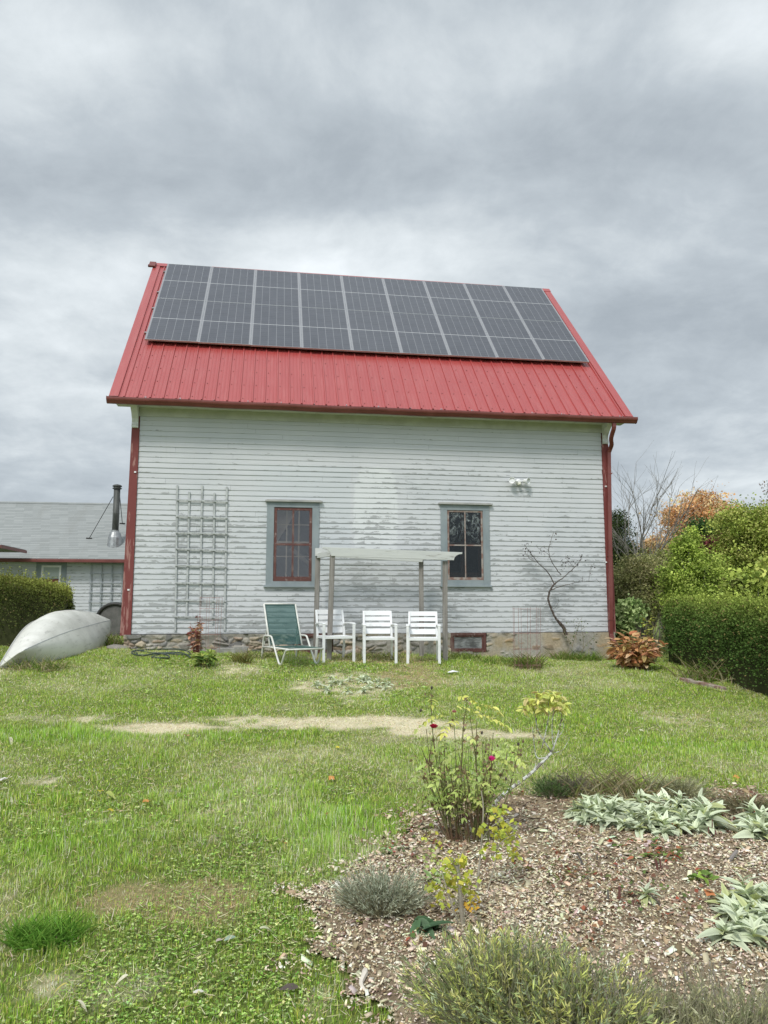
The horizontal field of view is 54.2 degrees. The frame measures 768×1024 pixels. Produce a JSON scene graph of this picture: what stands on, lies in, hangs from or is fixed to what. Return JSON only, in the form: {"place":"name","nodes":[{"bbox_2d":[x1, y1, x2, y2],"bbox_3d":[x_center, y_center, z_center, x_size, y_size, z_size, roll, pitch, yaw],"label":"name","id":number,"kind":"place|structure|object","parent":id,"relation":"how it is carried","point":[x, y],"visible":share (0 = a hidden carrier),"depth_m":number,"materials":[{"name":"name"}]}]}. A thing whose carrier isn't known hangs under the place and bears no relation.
{"place":"outdoors","nodes":[
{"label":"outdoors","id":0,"kind":"place"},
{"bbox_2d":[217,646,248,653],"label":"concrete block","id":1,"kind":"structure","parent":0,"point":[237,649],"depth_m":13.30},
{"bbox_2d":[0,610,767,1023],"bbox_3d":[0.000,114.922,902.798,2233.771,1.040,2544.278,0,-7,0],"label":"ground","id":2,"kind":"structure","parent":0,"point":[134,882],"depth_m":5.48,"materials":[{"name":"plant"}]},
{"bbox_2d":[0,563,75,646],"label":"hedge","id":3,"kind":"object","parent":2,"relation":"on","point":[25,601],"visible":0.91,"depth_m":13.24,"materials":[{"name":"plant"}]},
{"bbox_2d":[1,654,76,672],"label":"grass tuft","id":4,"kind":"object","parent":2,"relation":"on","point":[45,667],"visible":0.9,"depth_m":10.95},
{"bbox_2d":[0,904,103,958],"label":"grass tuft","id":5,"kind":"object","parent":2,"relation":"on","point":[46,935],"visible":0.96,"depth_m":3.47,"materials":[{"name":"plant"}]},
{"bbox_2d":[0,610,110,668],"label":"canoe","id":6,"kind":"object","parent":2,"relation":"on","point":[62,633],"visible":0.7,"depth_m":12.21,"materials":[{"name":"white plastic"}]},
{"bbox_2d":[0,484,127,613],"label":"house","id":7,"kind":"structure","parent":2,"relation":"on","point":[73,540],"depth_m":24.69,"materials":[{"name":"white wood"}]},
{"bbox_2d":[36,562,66,584],"bbox_3d":[-10.665,2.265,23.985,0.925,1.350,0.035,1,-7,-7],"label":"window","id":8,"kind":"structure","parent":7,"relation":"in","point":[55,569],"depth_m":24.03,"materials":[{"name":"white wood"}]},
{"bbox_2d":[88,563,123,611],"bbox_3d":[-8.947,2.814,24.081,1.052,2.337,0.038,1,-7,-7],"label":"trellis","id":9,"kind":"object","parent":7,"relation":"attached to","point":[101,582],"visible":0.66,"depth_m":24.14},
{"bbox_2d":[96,602,121,636],"bbox_3d":[-6.408,2.572,17.876,0.930,0.845,0.205,0,-7,0],"label":"stock tub","id":10,"kind":"object","parent":2,"relation":"on","point":[111,611],"visible":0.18,"depth_m":17.83,"materials":[{"name":"grey metal"}]},
{"bbox_2d":[105,632,123,645],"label":"grass tuft","id":11,"kind":"object","parent":2,"relation":"on","point":[111,641],"visible":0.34,"depth_m":14.22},
{"bbox_2d":[106,644,129,648],"bbox_3d":[-4.742,2.444,13.457,0.458,0.137,0.386,0,-7,0],"label":"stone","id":12,"kind":"object","parent":2,"relation":"on","point":[115,646],"visible":0.53,"depth_m":13.32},
{"bbox_2d":[115,974,127,985],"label":"fallen leaf","id":13,"kind":"object","parent":2,"relation":"on","point":[122,977],"visible":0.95,"depth_m":3.15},
{"bbox_2d":[131,648,190,658],"bbox_3d":[-3.761,2.403,12.749,0.975,0.113,1.285,5,-9,-36],"label":"garden hose","id":14,"kind":"object","parent":2,"relation":"on","point":[159,653],"visible":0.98,"depth_m":12.60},
{"bbox_2d":[186,616,204,653],"bbox_3d":[-3.284,2.151,13.149,0.351,0.697,0.304,-5,-9,36],"label":"dried peony","id":15,"kind":"object","parent":2,"relation":"on","point":[196,632],"visible":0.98,"depth_m":13.11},
{"bbox_2d":[189,647,218,667],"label":"leafy plant","id":16,"kind":"object","parent":2,"relation":"on","point":[205,658],"visible":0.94,"depth_m":11.58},
{"bbox_2d":[199,598,221,652],"bbox_3d":[-3.063,2.004,13.203,0.404,1.040,0.325,0,-7,0],"label":"tomato cage","id":17,"kind":"object","parent":2,"relation":"on","point":[208,625],"visible":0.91,"depth_m":13.15,"materials":[{"name":"metal"}]},
{"bbox_2d":[0,657,433,1023],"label":"clover","id":18,"kind":"object","parent":2,"relation":"on","point":[165,957],"visible":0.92,"depth_m":3.47,"materials":[{"name":"plant"}]},
{"bbox_2d":[224,649,258,663],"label":"grass tuft","id":19,"kind":"object","parent":2,"relation":"on","point":[239,659],"visible":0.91,"depth_m":12.10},
{"bbox_2d":[228,649,280,659],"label":"grass tuft","id":20,"kind":"object","parent":2,"relation":"on","point":[266,656],"visible":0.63,"depth_m":12.71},
{"bbox_2d":[279,983,297,989],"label":"fallen leaf","id":21,"kind":"object","parent":2,"relation":"on","point":[290,986],"visible":1,"depth_m":3.10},
{"bbox_2d":[261,603,323,665],"bbox_3d":[-1.525,2.009,12.432,0.654,0.992,1.309,4,-8,-27],"label":"lounge chair","id":22,"kind":"object","parent":2,"relation":"on","point":[282,624],"visible":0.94,"depth_m":12.81,"materials":[{"name":"green"}]},
{"bbox_2d":[314,610,355,662],"bbox_3d":[-0.860,2.109,12.819,0.586,0.872,0.604,3,-8,-22],"label":"patio chair","id":23,"kind":"object","parent":2,"relation":"on","point":[323,630],"visible":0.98,"depth_m":12.91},
{"bbox_2d":[311,673,392,693],"bbox_3d":[-0.440,2.354,10.195,1.190,0.230,1.187,4,-8,-28],"label":"lambs ear","id":24,"kind":"object","parent":2,"relation":"on","point":[359,680],"visible":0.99,"depth_m":10.26},
{"bbox_2d":[106,261,637,659],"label":"barn","id":25,"kind":"structure","parent":2,"relation":"on","point":[301,454],"depth_m":14.48,"materials":[{"name":"paint"}]},
{"bbox_2d":[174,485,227,630],"bbox_3d":[-3.364,0.828,13.774,0.969,2.682,0.036,1,-7,-9],"label":"trellis","id":26,"kind":"object","parent":25,"relation":"attached to","point":[201,550],"visible":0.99,"depth_m":13.77,"materials":[{"name":"wood"}]},
{"bbox_2d":[264,499,321,587],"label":"window","id":27,"kind":"structure","parent":25,"relation":"in","point":[294,529],"depth_m":14.12,"materials":[{"name":"grey wood"}]},
{"bbox_2d":[297,634,326,653],"bbox_3d":[-1.290,2.445,13.920,0.660,0.366,0.075,1,-7,-9],"label":"basement window","id":28,"kind":"structure","parent":25,"relation":"in","point":[310,636],"depth_m":13.90,"materials":[{"name":"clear glass"}]},
{"bbox_2d":[438,502,492,586],"bbox_3d":[1.583,0.639,14.613,1.080,1.645,0.205,1,-7,-9],"label":"window","id":29,"kind":"structure","parent":25,"relation":"in","point":[482,578],"depth_m":14.59,"materials":[{"name":"grey wood"}]},
{"bbox_2d":[450,633,485,651],"bbox_3d":[1.608,2.500,14.357,0.706,0.366,0.075,1,-7,-9],"label":"basement window","id":30,"kind":"structure","parent":25,"relation":"in","point":[472,642],"depth_m":14.34,"materials":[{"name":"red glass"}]},
{"bbox_2d":[509,477,529,484],"bbox_3d":[2.676,-0.608,14.808,0.444,0.146,0.180,1,-7,-9],"label":"floodlight","id":31,"kind":"object","parent":25,"relation":"attached to","point":[512,480],"visible":1,"depth_m":14.79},
{"bbox_2d":[340,649,403,659],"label":"grass tuft","id":32,"kind":"object","parent":2,"relation":"on","point":[358,655],"visible":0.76,"depth_m":13.06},
{"bbox_2d":[361,611,397,662],"bbox_3d":[-0.093,2.124,12.790,0.586,0.872,0.605,1,-7,-6],"label":"patio chair","id":33,"kind":"object","parent":2,"relation":"on","point":[364,624],"visible":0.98,"depth_m":12.98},
{"bbox_2d":[313,547,461,660],"bbox_3d":[0.043,1.658,13.431,2.587,2.043,0.923,1,-7,-7],"label":"arbor","id":34,"kind":"object","parent":2,"relation":"on","point":[332,553],"visible":0.81,"depth_m":13.15,"materials":[{"name":"grey wood"}]},
{"bbox_2d":[406,611,440,663],"bbox_3d":[0.673,2.150,12.887,0.586,0.872,0.605,0,-7,2],"label":"patio chair","id":35,"kind":"object","parent":2,"relation":"on","point":[436,631],"visible":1,"depth_m":13.08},
{"bbox_2d":[435,649,480,658],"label":"grass tuft","id":36,"kind":"object","parent":2,"relation":"on","point":[464,657],"visible":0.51,"depth_m":13.62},
{"bbox_2d":[470,653,524,666],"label":"grass tuft","id":37,"kind":"object","parent":2,"relation":"on","point":[489,660],"visible":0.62,"depth_m":12.95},
{"bbox_2d":[264,778,767,1023],"bbox_3d":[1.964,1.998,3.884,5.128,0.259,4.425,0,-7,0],"label":"wood chips","id":38,"kind":"object","parent":2,"relation":"on","point":[520,890],"visible":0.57,"depth_m":3.91,"materials":[{"name":"wood"}]},
{"bbox_2d":[359,968,369,994],"bbox_3d":[-0.086,1.975,3.176,0.042,0.037,0.224,0,-7,-3],"label":"wood splinter","id":39,"kind":"object","parent":38,"relation":"on","point":[364,974],"visible":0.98,"depth_m":3.17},
{"bbox_2d":[323,859,436,918],"bbox_3d":[-0.023,1.896,3.780,0.596,0.272,0.421,0,-7,0],"label":"lavender bush","id":40,"kind":"object","parent":38,"relation":"on","point":[372,900],"visible":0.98,"depth_m":3.74,"materials":[{"name":"plant"}]},
{"bbox_2d":[380,844,404,856],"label":"plant","id":41,"kind":"object","parent":38,"relation":"on","point":[388,849],"visible":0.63,"depth_m":4.52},
{"bbox_2d":[410,916,454,938],"bbox_3d":[0.225,2.023,3.610,0.254,0.140,0.236,1,-7,-10],"label":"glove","id":42,"kind":"object","parent":38,"relation":"on","point":[427,924],"visible":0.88,"depth_m":3.58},
{"bbox_2d":[420,869,451,883],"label":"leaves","id":43,"kind":"object","parent":38,"relation":"on","point":[437,880],"visible":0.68,"depth_m":4.12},
{"bbox_2d":[391,869,500,915],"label":"dead twigs","id":44,"kind":"object","parent":38,"relation":"on","point":[453,898],"visible":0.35,"depth_m":3.78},
{"bbox_2d":[409,686,528,841],"bbox_3d":[0.530,1.596,4.734,0.747,0.985,0.578,0,-7,0],"label":"rose bush","id":45,"kind":"object","parent":38,"relation":"on","point":[474,803],"visible":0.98,"depth_m":4.67,"materials":[{"name":"plant"}]},
{"bbox_2d":[416,791,522,924],"bbox_3d":[0.457,1.799,3.865,0.578,0.618,0.675,0,-7,0],"label":"currant bush","id":46,"kind":"object","parent":38,"relation":"on","point":[461,859],"visible":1,"depth_m":3.75,"materials":[{"name":"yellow plant"}]},
{"bbox_2d":[383,889,614,1023],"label":"lavender bush","id":47,"kind":"object","parent":38,"relation":"on","point":[454,974],"visible":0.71,"depth_m":2.78,"materials":[{"name":"green plant"}]},
{"bbox_2d":[492,689,571,805],"bbox_3d":[1.034,1.734,5.352,0.658,0.926,0.352,0,-7,0],"label":"leaning sapling","id":48,"kind":"object","parent":38,"relation":"on","point":[540,699],"visible":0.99,"depth_m":5.33,"materials":[{"name":"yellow plant"}]},
{"bbox_2d":[507,850,594,879],"bbox_3d":[0.980,2.047,4.330,0.513,0.084,0.404,-5,-9,33],"label":"strawberry","id":49,"kind":"object","parent":38,"relation":"on","point":[557,876],"visible":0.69,"depth_m":4.24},
{"bbox_2d":[525,773,581,799],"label":"lavender bush","id":50,"kind":"object","parent":38,"relation":"on","point":[551,789],"visible":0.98,"depth_m":5.56,"materials":[{"name":"green plant"}]},
{"bbox_2d":[451,917,675,1023],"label":"lavender bush","id":51,"kind":"object","parent":38,"relation":"on","point":[579,980],"visible":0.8,"depth_m":2.66,"materials":[{"name":"green plant"}]},
{"bbox_2d":[543,768,596,795],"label":"lavender bush","id":52,"kind":"object","parent":38,"relation":"on","point":[573,782],"visible":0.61,"depth_m":5.63,"materials":[{"name":"green plant"}]},
{"bbox_2d":[384,786,767,951],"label":"leaf litter","id":53,"kind":"object","parent":38,"relation":"on","point":[583,907],"visible":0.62,"depth_m":4.09,"materials":[{"name":"wood"}]},
{"bbox_2d":[543,758,688,804],"bbox_3d":[1.742,2.156,5.572,1.054,0.578,0.993,4,-8,-28],"label":"grass tuft","id":54,"kind":"object","parent":38,"relation":"on","point":[622,787],"visible":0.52,"depth_m":5.57,"materials":[{"name":"plant"}]},
{"bbox_2d":[618,886,620,900],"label":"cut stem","id":55,"kind":"object","parent":38,"relation":"on","point":[619,892],"visible":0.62,"depth_m":3.92,"materials":[{"name":"plant"}]},
{"bbox_2d":[623,881,660,907],"bbox_3d":[1.357,2.025,3.908,0.172,0.160,0.202,6,-9,-37],"label":"lambs ear","id":56,"kind":"object","parent":38,"relation":"on","point":[646,891],"visible":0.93,"depth_m":3.90},
{"bbox_2d":[554,787,730,841],"bbox_3d":[1.776,2.082,5.101,1.194,0.302,0.789,0,-7,0],"label":"lambs ear","id":57,"kind":"object","parent":38,"relation":"on","point":[620,814],"visible":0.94,"depth_m":5.06},
{"bbox_2d":[603,835,691,862],"bbox_3d":[1.560,2.074,4.603,0.573,0.078,0.446,-5,-9,33],"label":"strawberry","id":58,"kind":"object","parent":38,"relation":"on","point":[679,848],"visible":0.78,"depth_m":4.50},
{"bbox_2d":[545,943,764,1023],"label":"lavender bush","id":59,"kind":"object","parent":38,"relation":"on","point":[674,1003],"visible":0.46,"depth_m":2.68,"materials":[{"name":"green plant"}]},
{"bbox_2d":[638,774,721,799],"bbox_3d":[2.234,2.061,5.652,0.609,0.209,0.447,0,-7,0],"label":"lavender bush","id":60,"kind":"object","parent":38,"relation":"on","point":[689,787],"visible":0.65,"depth_m":5.60,"materials":[{"name":"green plant"}]},
{"bbox_2d":[630,955,767,1023],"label":"lavender bush","id":61,"kind":"object","parent":38,"relation":"on","point":[725,1013],"visible":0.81,"depth_m":2.71,"materials":[{"name":"green plant"}]},
{"bbox_2d":[687,868,718,885],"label":"seedling","id":62,"kind":"object","parent":38,"relation":"on","point":[705,872],"visible":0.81,"depth_m":4.17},
{"bbox_2d":[703,889,715,895],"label":"fallen leaf","id":63,"kind":"object","parent":38,"relation":"on","point":[707,892],"visible":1,"depth_m":3.84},
{"bbox_2d":[687,795,739,833],"bbox_3d":[2.176,2.058,5.025,0.400,0.266,0.474,0,-7,0],"label":"lambs ear","id":64,"kind":"object","parent":38,"relation":"on","point":[706,808],"visible":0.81,"depth_m":4.96},
{"bbox_2d":[696,870,767,953],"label":"lambs ear","id":65,"kind":"object","parent":38,"relation":"on","point":[745,913],"visible":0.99,"depth_m":3.60},
{"bbox_2d":[727,849,738,861],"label":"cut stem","id":66,"kind":"object","parent":38,"relation":"on","point":[734,854],"visible":0.73,"depth_m":4.45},
{"bbox_2d":[704,790,767,814],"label":"lavender bush","id":67,"kind":"object","parent":38,"relation":"on","point":[732,804],"visible":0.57,"depth_m":5.34,"materials":[{"name":"green plant"}]},
{"bbox_2d":[729,795,767,842],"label":"lambs ear","id":68,"kind":"object","parent":38,"relation":"on","point":[754,825],"visible":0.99,"depth_m":4.87},
{"bbox_2d":[497,650,553,668],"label":"grass tuft","id":69,"kind":"object","parent":2,"relation":"on","point":[526,663],"visible":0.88,"depth_m":12.37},
{"bbox_2d":[513,607,540,669],"bbox_3d":[2.330,2.074,12.189,0.466,1.060,0.373,1,-7,-10],"label":"tomato cage","id":70,"kind":"object","parent":2,"relation":"on","point":[521,648],"visible":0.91,"depth_m":12.20,"materials":[{"name":"metal"}]},
{"bbox_2d":[522,532,602,634],"bbox_3d":[3.473,1.388,14.556,1.627,1.990,0.286,2,-7,-13],"label":"bare tree","id":71,"kind":"object","parent":2,"relation":"on","point":[557,620],"visible":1,"depth_m":14.53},
{"bbox_2d":[545,648,605,661],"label":"grass tuft","id":72,"kind":"object","parent":2,"relation":"on","point":[564,657],"visible":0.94,"depth_m":14.14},
{"bbox_2d":[563,618,599,654],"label":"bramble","id":73,"kind":"object","parent":2,"relation":"on","point":[580,635],"visible":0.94,"depth_m":14.46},
{"bbox_2d":[615,593,650,644],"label":"hydrangea","id":74,"kind":"object","parent":2,"relation":"on","point":[628,609],"visible":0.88,"depth_m":15.56,"materials":[{"name":"green plant"}]},
{"bbox_2d":[612,506,653,572],"bbox_3d":[7.775,2.162,25.872,3.555,4.750,3.548,3,-8,-25],"label":"evergreen tree","id":75,"kind":"object","parent":2,"relation":"on","point":[620,522],"visible":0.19,"depth_m":25.67,"materials":[{"name":"green plant"}]},
{"bbox_2d":[604,630,667,670],"bbox_3d":[4.258,2.355,12.659,0.956,0.711,1.010,-7,-10,43],"label":"autumn peony","id":76,"kind":"object","parent":2,"relation":"on","point":[640,653],"visible":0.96,"depth_m":12.62,"materials":[{"name":"plant"}]},
{"bbox_2d":[613,544,673,638],"bbox_3d":[6.686,2.088,19.275,2.950,2.605,2.689,-2,-7,12],"label":"olive shrub","id":77,"kind":"object","parent":2,"relation":"on","point":[631,579],"visible":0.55,"depth_m":19.12,"materials":[{"name":"green plant"}]},
{"bbox_2d":[631,617,663,661],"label":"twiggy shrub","id":78,"kind":"object","parent":2,"relation":"on","point":[651,632],"visible":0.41,"depth_m":14.26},
{"bbox_2d":[631,535,674,628],"bbox_3d":[10.595,2.516,27.918,2.798,3.726,2.543,0,-7,0],"label":"autumn shrub","id":79,"kind":"object","parent":2,"relation":"on","point":[648,543],"visible":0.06,"depth_m":27.71,"materials":[{"name":"orange plant"}]},
{"bbox_2d":[611,440,715,633],"bbox_3d":[8.417,1.092,24.193,4.740,6.396,5.023,0,-7,0],"label":"bare tree","id":80,"kind":"object","parent":2,"relation":"on","point":[642,537],"visible":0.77,"depth_m":23.73,"materials":[{"name":"grey plant"}]},
{"bbox_2d":[632,481,744,546],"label":"maple tree","id":81,"kind":"object","parent":2,"relation":"on","point":[708,504],"visible":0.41,"depth_m":43.84,"materials":[{"name":"orange plant"}]},
{"bbox_2d":[645,521,734,608],"bbox_3d":[7.230,1.809,17.392,2.139,3.225,1.849,0,-7,0],"label":"feathery tree","id":82,"kind":"object","parent":2,"relation":"on","point":[691,563],"visible":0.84,"depth_m":17.25,"materials":[{"name":"green plant"}]},
{"bbox_2d":[648,655,734,683],"bbox_3d":[5.090,2.477,11.606,1.797,0.627,1.386,0,-7,0],"label":"grass tuft","id":83,"kind":"object","parent":2,"relation":"on","point":[712,675],"visible":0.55,"depth_m":11.49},
{"bbox_2d":[671,510,733,563],"bbox_3d":[14.449,2.622,32.748,3.448,5.582,2.942,0,-7,0],"label":"dark tree","id":84,"kind":"object","parent":2,"relation":"on","point":[701,523],"visible":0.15,"depth_m":32.92,"materials":[{"name":"green plant"}]},
{"bbox_2d":[679,677,725,690],"bbox_3d":[4.691,2.538,11.051,0.098,0.120,0.882,3,-8,-19],"label":"timber edging","id":85,"kind":"object","parent":2,"relation":"on","point":[704,684],"visible":0.75,"depth_m":11.01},
{"bbox_2d":[699,533,723,556],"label":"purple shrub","id":86,"kind":"object","parent":2,"relation":"on","point":[708,543],"visible":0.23,"depth_m":26.91,"materials":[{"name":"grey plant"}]},
{"bbox_2d":[658,586,767,696],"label":"hedge","id":87,"kind":"object","parent":2,"relation":"on","point":[733,629],"visible":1,"depth_m":11.66,"materials":[{"name":"plant"}]},
{"bbox_2d":[639,613,656,642],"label":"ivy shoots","id":88,"kind":"object","parent":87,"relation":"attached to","point":[645,630],"visible":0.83,"depth_m":14.04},
{"bbox_2d":[703,492,767,578],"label":"yellow green tree","id":89,"kind":"object","parent":2,"relation":"on","point":[745,536],"visible":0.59,"depth_m":19.74,"materials":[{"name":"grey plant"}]},
{"bbox_2d":[707,553,767,599],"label":"laurel shrub","id":90,"kind":"object","parent":2,"relation":"on","point":[755,580],"visible":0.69,"depth_m":14.35,"materials":[{"name":"green plant"}]},
{"bbox_2d":[759,481,767,505],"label":"tall tree","id":91,"kind":"object","parent":2,"relation":"on","point":[763,491],"visible":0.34,"depth_m":24.29,"materials":[{"name":"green plant"}]},
{"bbox_2d":[0,0,767,563],"label":"sky","id":92,"kind":"structure","parent":0,"point":[609,157],"materials":[{"name":"grey"}]},
{"bbox_2d":[617,619,662,643],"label":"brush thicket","id":93,"kind":"object","parent":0,"point":[657,631],"visible":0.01,"depth_m":21.22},
{"bbox_3d":[-0.364,-4.598,17.346,9.560,3.255,0.058,1,-51,-9],"label":"mounting rack","id":94,"kind":"object","parent":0,"visible":0},
{"bbox_2d":[145,298,205,342],"bbox_3d":[-4.403,-4.090,15.929,1.047,1.975,0.038,1,-51,-9],"label":"solar panel","id":95,"kind":"object","parent":94,"relation":"attached to","point":[175,320],"visible":1,"depth_m":15.84,"materials":[{"name":"glass"}]},
{"bbox_2d":[157,264,211,300],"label":"solar panel","id":96,"kind":"object","parent":94,"relation":"attached to","point":[186,282],"visible":1,"depth_m":17.39,"materials":[{"name":"glass"}]},
{"bbox_2d":[198,301,252,345],"bbox_3d":[-3.364,-4.061,16.077,1.047,1.975,0.037,1,-51,-9],"label":"solar panel","id":97,"kind":"object","parent":94,"relation":"attached to","point":[226,323],"visible":1,"depth_m":15.99,"materials":[{"name":"glass"}]},
{"bbox_2d":[206,267,255,303],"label":"solar panel","id":98,"kind":"object","parent":94,"relation":"attached to","point":[234,285],"visible":1,"depth_m":17.53,"materials":[{"name":"glass"}]},
{"bbox_2d":[251,304,301,348],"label":"solar panel","id":99,"kind":"object","parent":94,"relation":"attached to","point":[275,326],"visible":1,"depth_m":16.14,"materials":[{"name":"glass"}]},
{"bbox_2d":[253,270,299,306],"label":"solar panel","id":100,"kind":"object","parent":94,"relation":"attached to","point":[279,288],"visible":1,"depth_m":17.68,"materials":[{"name":"glass"}]},
{"bbox_2d":[299,273,345,309],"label":"solar panel","id":101,"kind":"object","parent":94,"relation":"attached to","point":[321,291],"visible":1,"depth_m":17.84,"materials":[{"name":"glass"}]},
{"bbox_2d":[300,307,351,351],"bbox_3d":[-1.287,-4.012,16.380,1.047,1.975,0.035,1,-51,-9],"label":"solar panel","id":102,"kind":"object","parent":94,"relation":"attached to","point":[324,329],"visible":1,"depth_m":16.29,"materials":[{"name":"glass"}]},
{"bbox_2d":[341,276,390,311],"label":"solar panel","id":103,"kind":"object","parent":94,"relation":"attached to","point":[365,294],"visible":1,"depth_m":17.99,"materials":[{"name":"glass"}]},
{"bbox_2d":[346,310,401,353],"bbox_3d":[-0.248,-3.991,16.535,1.047,1.975,0.037,1,-51,-9],"label":"solar panel","id":104,"kind":"object","parent":94,"relation":"attached to","point":[372,331],"visible":1,"depth_m":16.45,"materials":[{"name":"glass"}]},
{"bbox_2d":[383,278,434,314],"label":"solar panel","id":105,"kind":"object","parent":94,"relation":"attached to","point":[408,296],"visible":1,"depth_m":18.15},
{"bbox_2d":[391,312,449,356],"bbox_3d":[0.789,-3.973,16.693,1.047,1.975,0.036,1,-51,-9],"label":"solar panel","id":106,"kind":"object","parent":94,"relation":"attached to","point":[419,334],"visible":1,"depth_m":16.61,"materials":[{"name":"glass"}]},
{"bbox_2d":[424,281,478,316],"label":"solar panel","id":107,"kind":"object","parent":94,"relation":"attached to","point":[450,299],"visible":1,"depth_m":18.31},
{"bbox_2d":[436,315,497,358],"bbox_3d":[1.827,-3.956,16.853,1.047,1.975,0.036,1,-51,-9],"label":"solar panel","id":108,"kind":"object","parent":94,"relation":"attached to","point":[463,336],"visible":1,"depth_m":16.77,"materials":[{"name":"glass"}]},
{"bbox_2d":[464,283,521,319],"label":"solar panel","id":109,"kind":"object","parent":94,"relation":"attached to","point":[491,301],"visible":1,"depth_m":18.47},
{"bbox_2d":[479,317,543,360],"bbox_3d":[2.864,-3.943,17.015,1.047,1.975,0.038,1,-51,-9],"label":"solar panel","id":110,"kind":"object","parent":94,"relation":"attached to","point":[510,339],"visible":1,"depth_m":16.93,"materials":[{"name":"glass"}]},
{"bbox_2d":[503,286,563,321],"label":"solar panel","id":111,"kind":"object","parent":94,"relation":"attached to","point":[532,303],"visible":1,"depth_m":18.64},
{"bbox_2d":[522,320,588,362],"bbox_3d":[3.901,-3.932,17.180,1.047,1.975,0.035,1,-51,-9],"label":"solar panel","id":112,"kind":"object","parent":94,"relation":"attached to","point":[554,340],"visible":1,"depth_m":17.09,"materials":[{"name":"glass"}]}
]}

